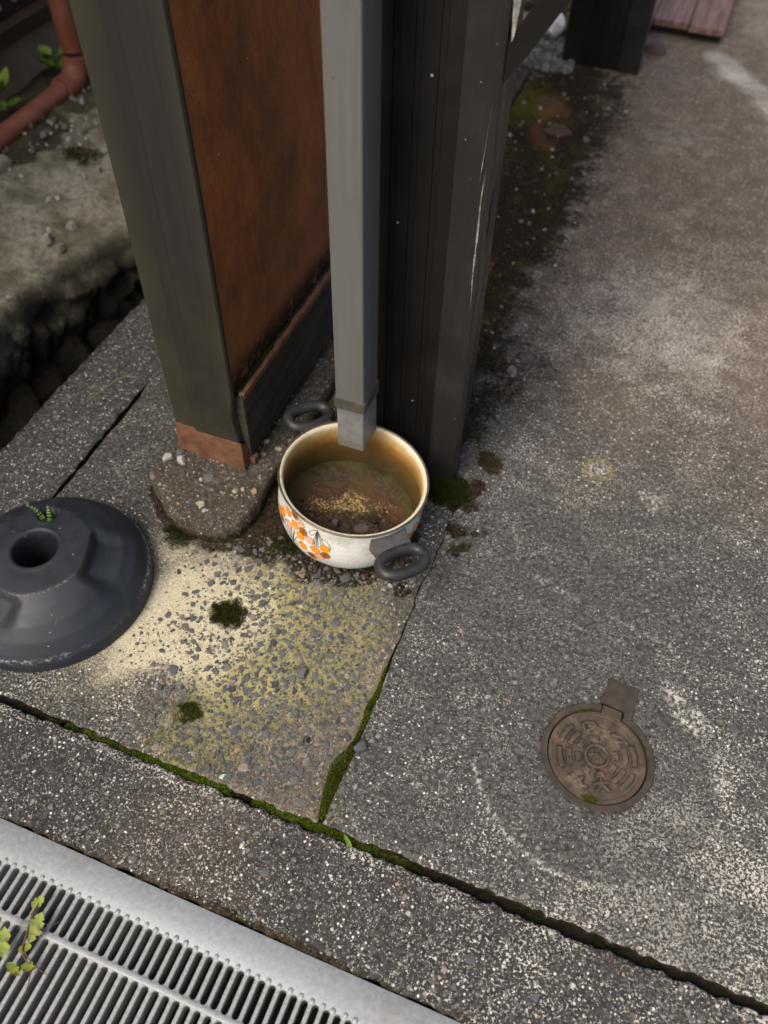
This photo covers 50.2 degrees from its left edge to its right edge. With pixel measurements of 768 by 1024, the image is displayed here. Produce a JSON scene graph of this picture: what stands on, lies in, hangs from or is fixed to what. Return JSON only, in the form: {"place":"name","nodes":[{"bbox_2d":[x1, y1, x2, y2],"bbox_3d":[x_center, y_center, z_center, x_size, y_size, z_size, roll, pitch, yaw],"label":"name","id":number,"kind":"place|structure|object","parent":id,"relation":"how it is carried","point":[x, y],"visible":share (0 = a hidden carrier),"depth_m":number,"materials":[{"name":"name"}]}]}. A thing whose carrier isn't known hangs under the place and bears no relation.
{"place":"outdoors","nodes":[
{"label":"outdoors","id":0,"kind":"place"},
{"bbox_2d":[0,75,115,298],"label":"gravel","id":1,"kind":"structure","parent":0,"point":[47,237],"depth_m":1.93,"materials":[{"name":"grey gravel"}]},
{"bbox_2d":[0,51,144,420],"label":"terrain","id":2,"kind":"structure","parent":0,"point":[96,257],"depth_m":1.83,"materials":[{"name":"grey stone"}]},
{"bbox_2d":[0,154,12,174],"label":"rock","id":3,"kind":"object","parent":2,"relation":"on","point":[5,164],"visible":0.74,"depth_m":1.88,"materials":[{"name":"grey stone"}]},
{"bbox_2d":[0,67,20,109],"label":"weed","id":4,"kind":"object","parent":2,"relation":"on","point":[4,76],"visible":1,"depth_m":1.98,"materials":[{"name":"green plant"}]},
{"bbox_2d":[0,0,63,99],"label":"house wall","id":5,"kind":"structure","parent":2,"relation":"on","point":[27,27],"depth_m":2.09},
{"bbox_2d":[0,0,87,153],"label":"terracotta pipe","id":6,"kind":"object","parent":2,"relation":"on","point":[70,79],"visible":0.88,"depth_m":2.04,"materials":[{"name":"red ceramic"}]},
{"bbox_2d":[36,45,64,70],"bbox_3d":[-0.857,-1.173,2.124,0.094,0.062,0.073,3,51,1],"label":"weed","id":7,"kind":"object","parent":2,"relation":"on","point":[46,54],"visible":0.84,"depth_m":2.12,"materials":[{"name":"green plant"}]},
{"bbox_2d":[0,295,123,450],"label":"stone bank","id":8,"kind":"structure","parent":2,"relation":"on","point":[28,398],"depth_m":1.86,"materials":[{"name":"black stone"}]},
{"bbox_2d":[62,145,103,166],"bbox_3d":[-0.716,-0.845,1.943,0.093,0.024,0.086,-4,52,-5],"label":"moss","id":9,"kind":"object","parent":2,"relation":"on","point":[78,147],"visible":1,"depth_m":1.94,"materials":[{"name":"green plant"}]},
{"bbox_2d":[0,299,160,514],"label":"path","id":10,"kind":"structure","parent":0,"point":[48,450],"depth_m":1.40,"materials":[{"name":"concrete"}]},
{"bbox_2d":[88,361,135,400],"bbox_3d":[-0.476,-0.228,1.450,0.051,0.003,0.110,17,53,12],"label":"twig","id":11,"kind":"object","parent":10,"relation":"on","point":[116,379],"visible":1,"depth_m":1.45,"materials":[{"name":"wood"}]},
{"bbox_2d":[7,820,453,1023],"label":"drain channel","id":12,"kind":"object","parent":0,"point":[325,1017],"depth_m":1.21,"materials":[{"name":"metal"}]},
{"bbox_2d":[0,818,461,1023],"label":"drain grate","id":13,"kind":"object","parent":12,"relation":"on","point":[87,901],"visible":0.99,"depth_m":0.89,"materials":[{"name":"metal"}]},
{"bbox_2d":[0,896,59,993],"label":"wilted sprig","id":14,"kind":"object","parent":13,"relation":"on","point":[33,931],"visible":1,"depth_m":0.89,"materials":[{"name":"green plant"}]},
{"bbox_2d":[0,0,592,823],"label":"pavement","id":15,"kind":"structure","parent":0,"point":[270,726],"depth_m":1.14,"materials":[{"name":"concrete"}]},
{"bbox_2d":[0,497,153,672],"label":"parasol base","id":16,"kind":"object","parent":15,"relation":"on","point":[76,578],"visible":1,"depth_m":1.11,"materials":[{"name":"black plastic"}]},
{"bbox_2d":[27,504,51,521],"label":"fern","id":17,"kind":"object","parent":16,"relation":"in","point":[49,518],"visible":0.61,"depth_m":1.16,"materials":[{"name":"green plant"}]},
{"bbox_2d":[162,525,198,550],"bbox_3d":[-0.307,0.034,1.246,0.061,0.008,0.058,-33,59,-24],"label":"moss","id":18,"kind":"object","parent":15,"relation":"on","point":[185,535],"visible":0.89,"depth_m":1.24,"materials":[{"name":"green plant"}]},
{"bbox_2d":[178,700,203,724],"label":"moss","id":19,"kind":"object","parent":15,"relation":"on","point":[183,720],"visible":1,"depth_m":1.07,"materials":[{"name":"green plant"}]},
{"bbox_2d":[209,597,247,629],"bbox_3d":[-0.220,0.143,1.163,0.060,0.013,0.058,17,53,12],"label":"moss","id":20,"kind":"object","parent":15,"relation":"on","point":[232,608],"visible":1,"depth_m":1.16,"materials":[{"name":"green plant"}]},
{"bbox_2d":[273,530,302,560],"bbox_3d":[-0.143,0.048,1.236,0.055,0.007,0.058,-22,55,-17],"label":"moss","id":21,"kind":"object","parent":15,"relation":"on","point":[286,539],"visible":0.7,"depth_m":1.23,"materials":[{"name":"green plant"}]},
{"bbox_2d":[297,666,308,678],"bbox_3d":[-0.109,0.216,1.104,0.016,0.008,0.016,-19,57,-1],"label":"loose stone","id":22,"kind":"object","parent":15,"relation":"on","point":[302,671],"visible":1,"depth_m":1.10,"materials":[{"name":"grey stone"}]},
{"bbox_2d":[148,69,528,543],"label":"kerb block","id":23,"kind":"structure","parent":15,"relation":"on","point":[204,499],"depth_m":1.28,"materials":[{"name":"concrete"}]},
{"bbox_2d":[69,0,332,469],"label":"fence panel","id":24,"kind":"object","parent":23,"relation":"on","point":[211,116],"visible":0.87,"depth_m":1.04,"materials":[{"name":"brown metal"}]},
{"bbox_2d":[273,510,420,587],"bbox_3d":[-0.056,0.017,1.258,0.231,0.018,0.228,17,53,12],"label":"rubble","id":25,"kind":"object","parent":15,"relation":"on","point":[318,571],"visible":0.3,"depth_m":1.21,"materials":[{"name":"grey gravel"}]},
{"bbox_2d":[317,666,387,821],"bbox_3d":[-0.041,0.288,1.050,0.029,0.010,0.224,17,53,12],"label":"moss","id":26,"kind":"object","parent":15,"relation":"on","point":[336,771],"visible":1,"depth_m":1.02,"materials":[{"name":"green plant"}]},
{"bbox_2d":[277,400,430,581],"bbox_3d":[-0.049,-0.018,1.214,0.296,0.110,0.265,21,52,7],"label":"cooking pot","id":27,"kind":"object","parent":15,"relation":"on","point":[398,458],"visible":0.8,"depth_m":1.19,"materials":[{"name":"white metal"}]},
{"bbox_2d":[287,461,412,534],"bbox_3d":[-0.051,-0.010,1.224,0.197,0.034,0.197,21,52,7],"label":"sediment","id":28,"kind":"object","parent":27,"relation":"in","point":[373,490],"visible":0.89,"depth_m":1.25,"materials":[{"name":"brown soil"}]},
{"bbox_2d":[331,518,338,527],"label":"pot stone","id":29,"kind":"object","parent":28,"relation":"on","point":[334,522],"visible":1,"depth_m":1.18,"materials":[{"name":"stone"}]},
{"bbox_2d":[296,483,392,534],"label":"pebbles","id":30,"kind":"object","parent":28,"relation":"on","point":[384,527],"visible":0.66,"depth_m":1.21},
{"bbox_2d":[353,523,369,532],"bbox_3d":[-0.032,0.023,1.190,0.024,0.006,0.017,12,52,8],"label":"pot stone","id":31,"kind":"object","parent":28,"relation":"on","point":[360,528],"visible":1,"depth_m":1.19,"materials":[{"name":"stone"}]},
{"bbox_2d":[428,472,471,507],"bbox_3d":[0.104,-0.040,1.310,0.078,0.011,0.084,-25,56,-20],"label":"moss","id":32,"kind":"object","parent":15,"relation":"on","point":[445,491],"visible":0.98,"depth_m":1.30,"materials":[{"name":"green plant"}]},
{"bbox_2d":[376,0,570,480],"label":"carport post","id":33,"kind":"object","parent":15,"relation":"on","point":[449,68],"visible":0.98,"depth_m":0.96,"materials":[{"name":"black wood"}]},
{"bbox_2d":[320,0,381,450],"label":"downpipe","id":34,"kind":"object","parent":33,"relation":"attached to","point":[351,34],"visible":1,"depth_m":0.90,"materials":[{"name":"grey metal"}]},
{"bbox_2d":[524,0,537,10],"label":"rock","id":35,"kind":"object","parent":15,"relation":"on","point":[529,5],"visible":0.27,"depth_m":2.50,"materials":[{"name":"grey stone"}]},
{"bbox_2d":[538,98,561,109],"bbox_3d":[0.436,-1.069,2.145,0.071,0.005,0.052,26,54,16],"label":"flat stone","id":36,"kind":"object","parent":15,"relation":"on","point":[550,103],"visible":1,"depth_m":2.14,"materials":[{"name":"stone"}]},
{"bbox_2d":[542,123,571,136],"bbox_3d":[0.436,-0.958,2.057,0.065,0.006,0.065,-29,57,-22],"label":"flat stone","id":37,"kind":"object","parent":15,"relation":"on","point":[560,130],"visible":1,"depth_m":2.05,"materials":[{"name":"grey stone"}]},
{"bbox_2d":[478,62,640,376],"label":"litter","id":38,"kind":"object","parent":15,"relation":"on","point":[511,369],"visible":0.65,"depth_m":1.88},
{"bbox_2d":[564,11,569,32],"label":"rock","id":39,"kind":"object","parent":15,"relation":"on","point":[566,22],"visible":0.09,"depth_m":2.43,"materials":[{"name":"grey stone"}]},
{"bbox_2d":[0,703,767,1023],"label":"pavement kerb","id":40,"kind":"structure","parent":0,"point":[444,949],"depth_m":0.93,"materials":[{"name":"concrete"}]},
{"bbox_2d":[343,833,352,848],"bbox_3d":[-0.042,0.390,0.968,0.007,0.002,0.024,-14,63,-49],"label":"grass blade","id":41,"kind":"object","parent":40,"relation":"on","point":[347,841],"depth_m":0.97,"materials":[{"name":"green plant"}]},
{"bbox_2d":[0,697,767,1014],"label":"joint soil","id":42,"kind":"structure","parent":0,"point":[567,931],"depth_m":0.92,"materials":[{"name":"black soil"}]},
{"bbox_2d":[48,718,767,1014],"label":"moss","id":43,"kind":"object","parent":42,"relation":"on","point":[319,827],"visible":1,"depth_m":0.99,"materials":[{"name":"green plant"}]},
{"bbox_2d":[322,0,767,1006],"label":"driveway","id":44,"kind":"structure","parent":0,"point":[608,522],"depth_m":1.24,"materials":[{"name":"concrete"}]},
{"bbox_2d":[353,740,367,753],"bbox_3d":[-0.030,0.297,1.040,0.018,0.010,0.015,-10,52,-9],"label":"loose stone","id":45,"kind":"object","parent":44,"relation":"on","point":[360,746],"visible":1,"depth_m":1.04,"materials":[{"name":"grey stone"}]},
{"bbox_2d":[324,500,459,816],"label":"joint soil","id":46,"kind":"structure","parent":44,"relation":"on","point":[388,666],"depth_m":1.11,"materials":[{"name":"black soil"}]},
{"bbox_2d":[541,678,654,812],"bbox_3d":[0.278,0.299,1.058,0.143,0.023,0.185,17,53,12],"label":"stopcock cover","id":47,"kind":"object","parent":44,"relation":"on","point":[597,752],"visible":1,"depth_m":1.04,"materials":[{"name":"metal"}]},
{"bbox_2d":[572,708,592,713],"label":"moss","id":48,"kind":"object","parent":47,"relation":"on","point":[581,710],"visible":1,"depth_m":1.08,"materials":[{"name":"green plant"}]},
{"bbox_2d":[580,794,599,803],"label":"moss","id":49,"kind":"object","parent":47,"relation":"on","point":[588,798],"visible":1,"depth_m":1.00,"materials":[{"name":"green plant"}]},
{"bbox_2d":[561,0,656,75],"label":"carport post","id":50,"kind":"object","parent":44,"relation":"on","point":[612,35],"visible":0.84,"depth_m":2.21,"materials":[{"name":"black wood"}]},
{"bbox_2d":[645,41,666,56],"bbox_3d":[0.780,-1.323,2.348,0.050,0.036,0.062,-27,57,-21],"label":"rock","id":51,"kind":"object","parent":44,"relation":"on","point":[656,48],"visible":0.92,"depth_m":2.33,"materials":[{"name":"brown stone"}]},
{"bbox_2d":[649,0,733,41],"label":"plank step","id":52,"kind":"object","parent":44,"relation":"on","point":[709,20],"visible":0.79,"depth_m":2.42,"materials":[{"name":"brown wood"}]},
{"bbox_2d":[522,35,574,73],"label":"gravel","id":53,"kind":"structure","parent":0,"point":[550,47],"depth_m":2.30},
{"bbox_2d":[543,13,564,39],"bbox_3d":[0.491,-1.416,2.393,0.074,0.088,0.110,2,68,-14],"label":"rock","id":54,"kind":"object","parent":53,"relation":"on","point":[555,30],"visible":0.44,"depth_m":2.35,"materials":[{"name":"white stone"}]}
]}

